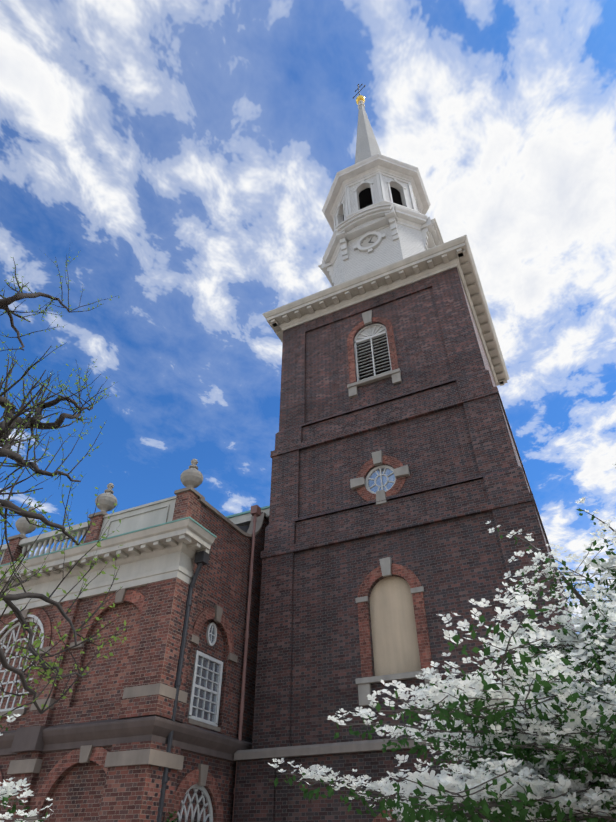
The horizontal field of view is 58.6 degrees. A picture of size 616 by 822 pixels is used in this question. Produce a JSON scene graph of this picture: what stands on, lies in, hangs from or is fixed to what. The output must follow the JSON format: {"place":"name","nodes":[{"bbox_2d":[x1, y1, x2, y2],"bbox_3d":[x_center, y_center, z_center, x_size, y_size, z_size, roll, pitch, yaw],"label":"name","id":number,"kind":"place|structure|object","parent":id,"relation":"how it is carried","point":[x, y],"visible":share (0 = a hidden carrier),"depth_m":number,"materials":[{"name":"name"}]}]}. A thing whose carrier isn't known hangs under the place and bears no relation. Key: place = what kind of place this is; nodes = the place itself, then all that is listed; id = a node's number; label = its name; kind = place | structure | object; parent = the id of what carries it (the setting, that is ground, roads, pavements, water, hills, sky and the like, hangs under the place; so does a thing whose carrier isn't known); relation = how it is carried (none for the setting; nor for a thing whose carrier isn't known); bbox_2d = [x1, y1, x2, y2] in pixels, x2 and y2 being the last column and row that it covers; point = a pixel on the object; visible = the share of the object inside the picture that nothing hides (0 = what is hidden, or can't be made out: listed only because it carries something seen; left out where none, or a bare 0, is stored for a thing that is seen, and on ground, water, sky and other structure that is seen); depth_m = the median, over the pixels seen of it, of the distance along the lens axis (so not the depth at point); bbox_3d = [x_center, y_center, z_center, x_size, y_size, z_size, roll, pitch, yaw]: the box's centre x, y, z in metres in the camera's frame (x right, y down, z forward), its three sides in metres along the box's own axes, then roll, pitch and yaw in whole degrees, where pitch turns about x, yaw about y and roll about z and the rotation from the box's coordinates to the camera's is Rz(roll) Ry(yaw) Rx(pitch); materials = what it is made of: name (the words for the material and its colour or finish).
{"place":"outdoors","nodes":[
{"label":"outdoors","id":0,"kind":"place"},
{"bbox_2d":[0,725,47,821],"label":"dogwood","id":1,"kind":"object","parent":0,"point":[13,810],"depth_m":5.74,"materials":[{"name":"white plant"}]},
{"bbox_2d":[0,714,53,821],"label":"white blossoms","id":2,"kind":"object","parent":1,"relation":"attached to","point":[10,790],"visible":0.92,"depth_m":5.78,"materials":[{"name":"white plant"}]},
{"bbox_2d":[0,491,200,821],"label":"brick wall","id":3,"kind":"structure","parent":0,"point":[91,791],"depth_m":13.38,"materials":[{"name":"red brick"}]},
{"bbox_2d":[0,614,222,821],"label":"window frames","id":4,"kind":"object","parent":3,"relation":"in","point":[203,790],"visible":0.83,"depth_m":14.40,"materials":[{"name":"white wood"}]},
{"bbox_2d":[192,626,218,721],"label":"window panes","id":5,"kind":"structure","parent":4,"relation":"in","point":[202,692],"depth_m":14.26,"materials":[{"name":"grey glass"}]},
{"bbox_2d":[0,589,233,821],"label":"brick arches","id":6,"kind":"structure","parent":3,"relation":"in","point":[98,756],"depth_m":13.24,"materials":[{"name":"red brick"}]},
{"bbox_2d":[0,715,251,762],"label":"stone belt course","id":7,"kind":"object","parent":3,"relation":"attached to","point":[155,728],"visible":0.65,"depth_m":12.80,"materials":[{"name":"grey stone"}]},
{"bbox_2d":[0,496,269,615],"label":"church entablature parapet","id":8,"kind":"structure","parent":3,"relation":"on","point":[159,553],"depth_m":15.48,"materials":[{"name":"white wood"}]},
{"bbox_2d":[15,459,202,535],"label":"urn finials","id":9,"kind":"object","parent":8,"relation":"on","point":[192,476],"visible":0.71,"depth_m":17.40,"materials":[{"name":"grey stone"}]},
{"bbox_2d":[0,505,269,566],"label":"roof edge flashing","id":10,"kind":"object","parent":8,"relation":"on","point":[235,515],"visible":0.19,"depth_m":15.38,"materials":[{"name":"metal"}]},
{"bbox_2d":[0,486,266,821],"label":"stone trim","id":11,"kind":"structure","parent":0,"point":[146,756],"depth_m":12.77,"materials":[{"name":"grey stone"}]},
{"bbox_2d":[163,811,177,821],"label":"ivy wall","id":12,"kind":"structure","parent":0,"point":[171,816],"depth_m":11.55,"materials":[{"name":"green plant"}]},
{"bbox_2d":[143,503,268,821],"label":"brick wall","id":13,"kind":"structure","parent":0,"point":[222,580],"depth_m":15.06,"materials":[{"name":"red brick"}]},
{"bbox_2d":[157,551,208,821],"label":"downspout","id":14,"kind":"object","parent":13,"relation":"attached to","point":[201,558],"visible":0.6,"depth_m":13.31,"materials":[{"name":"grey metal"}]},
{"bbox_2d":[232,505,260,821],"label":"downspout","id":15,"kind":"object","parent":13,"relation":"attached to","point":[255,511],"visible":0.85,"depth_m":16.32,"materials":[{"name":"brown metal"}]},
{"bbox_2d":[238,525,249,531],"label":"church roof","id":16,"kind":"structure","parent":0,"point":[244,528],"depth_m":19.12,"materials":[{"name":"grey"}]},
{"bbox_2d":[0,0,615,677],"label":"sky","id":17,"kind":"structure","parent":0,"point":[190,154],"materials":[{"name":"blue"}]},
{"bbox_2d":[267,508,615,821],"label":"dogwood","id":18,"kind":"object","parent":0,"point":[544,810],"depth_m":4.51,"materials":[{"name":"white plant"}]},
{"bbox_2d":[268,463,615,821],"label":"white blossoms","id":19,"kind":"object","parent":18,"relation":"attached to","point":[478,777],"visible":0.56,"depth_m":4.54,"materials":[{"name":"white plant"}]},
{"label":"ground","id":20,"kind":"structure","parent":0,"visible":0},
{"bbox_2d":[0,248,128,716],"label":"tree branches","id":21,"kind":"object","parent":20,"relation":"on","point":[31,423],"visible":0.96,"depth_m":5.68,"materials":[{"name":"brown plant"}]},
{"bbox_2d":[0,252,126,717],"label":"tree leaves","id":22,"kind":"object","parent":21,"relation":"attached to","point":[37,641],"visible":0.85,"depth_m":5.24,"materials":[{"name":"green plant"}]},
{"bbox_2d":[233,267,588,821],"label":"brick tower","id":23,"kind":"structure","parent":20,"relation":"on","point":[435,420],"depth_m":16.40,"materials":[{"name":"brown brick"}]},
{"bbox_2d":[234,733,480,760],"bbox_3d":[4.157,10.216,15.799,9.080,0.222,9.080,-17,-42,20],"label":"stone belt course","id":24,"kind":"object","parent":23,"relation":"attached to","point":[328,748],"visible":0.19,"depth_m":13.33,"materials":[{"name":"grey stone"}]},
{"bbox_2d":[354,324,395,493],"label":"window frames","id":25,"kind":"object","parent":23,"relation":"in","point":[370,337],"visible":0.71,"depth_m":21.60,"materials":[{"name":"white wood"}]},
{"bbox_2d":[356,326,390,380],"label":"tower belfry louvers","id":26,"kind":"object","parent":25,"relation":"in","point":[368,331],"visible":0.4,"depth_m":21.75,"materials":[{"name":"grey wood"}]},
{"bbox_2d":[368,468,394,492],"bbox_3d":[2.390,2.264,17.829,1.020,1.020,0.001,-17,-42,20],"label":"window glass","id":27,"kind":"object","parent":25,"relation":"in","point":[374,475],"depth_m":17.85,"materials":[{"name":"glass"}]},
{"bbox_2d":[318,100,443,285],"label":"steeple trim","id":28,"kind":"structure","parent":23,"relation":"on","point":[378,165],"depth_m":30.79,"materials":[{"name":"white wood"}]},
{"bbox_2d":[355,102,381,163],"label":"steeple spire shingles","id":29,"kind":"object","parent":28,"relation":"on","point":[367,146],"visible":0.4,"depth_m":39.01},
{"bbox_2d":[356,95,364,104],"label":"finial","id":30,"kind":"object","parent":29,"relation":"on","point":[359,98],"visible":0.62,"depth_m":44.57,"materials":[{"name":"gold metal"}]},
{"bbox_2d":[353,84,365,98],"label":"weather vane","id":31,"kind":"object","parent":30,"relation":"on","point":[358,89],"visible":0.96,"depth_m":46.24,"materials":[{"name":"metal"}]},
{"bbox_2d":[361,236,377,246],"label":"steeple roundel dials","id":32,"kind":"object","parent":28,"relation":"attached to","point":[365,243],"visible":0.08,"depth_m":28.29,"materials":[{"name":"white"}]},
{"bbox_2d":[343,187,402,245],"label":"belfry openings","id":33,"kind":"object","parent":28,"relation":"in","point":[365,197],"visible":0.19,"depth_m":33.11,"materials":[{"name":"black"}]},
{"bbox_2d":[333,175,435,285],"bbox_3d":[4.283,-8.329,30.899,5.840,9.850,5.840,-17,-42,20],"label":"steeple","id":34,"kind":"object","parent":23,"relation":"on","point":[388,250],"visible":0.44,"depth_m":28.18,"materials":[{"name":"white wood"}]},
{"bbox_2d":[262,235,509,385],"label":"tower cornice","id":35,"kind":"structure","parent":23,"relation":"attached to","point":[448,255],"depth_m":23.53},
{"bbox_2d":[347,317,432,821],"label":"brick window surrounds","id":36,"kind":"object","parent":23,"relation":"attached to","point":[409,576],"visible":0.6,"depth_m":15.41,"materials":[{"name":"red brick"}]},
{"bbox_2d":[347,310,438,820],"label":"stone trim","id":37,"kind":"structure","parent":23,"relation":"attached to","point":[364,686],"depth_m":17.01,"materials":[{"name":"grey stone"}]},
{"bbox_2d":[370,576,420,675],"bbox_3d":[2.328,5.767,14.886,1.300,2.650,0.001,-17,-42,20],"label":"arched window panel","id":38,"kind":"object","parent":23,"relation":"in","point":[394,639],"visible":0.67,"depth_m":14.81,"materials":[{"name":"beige wood"}]}
]}

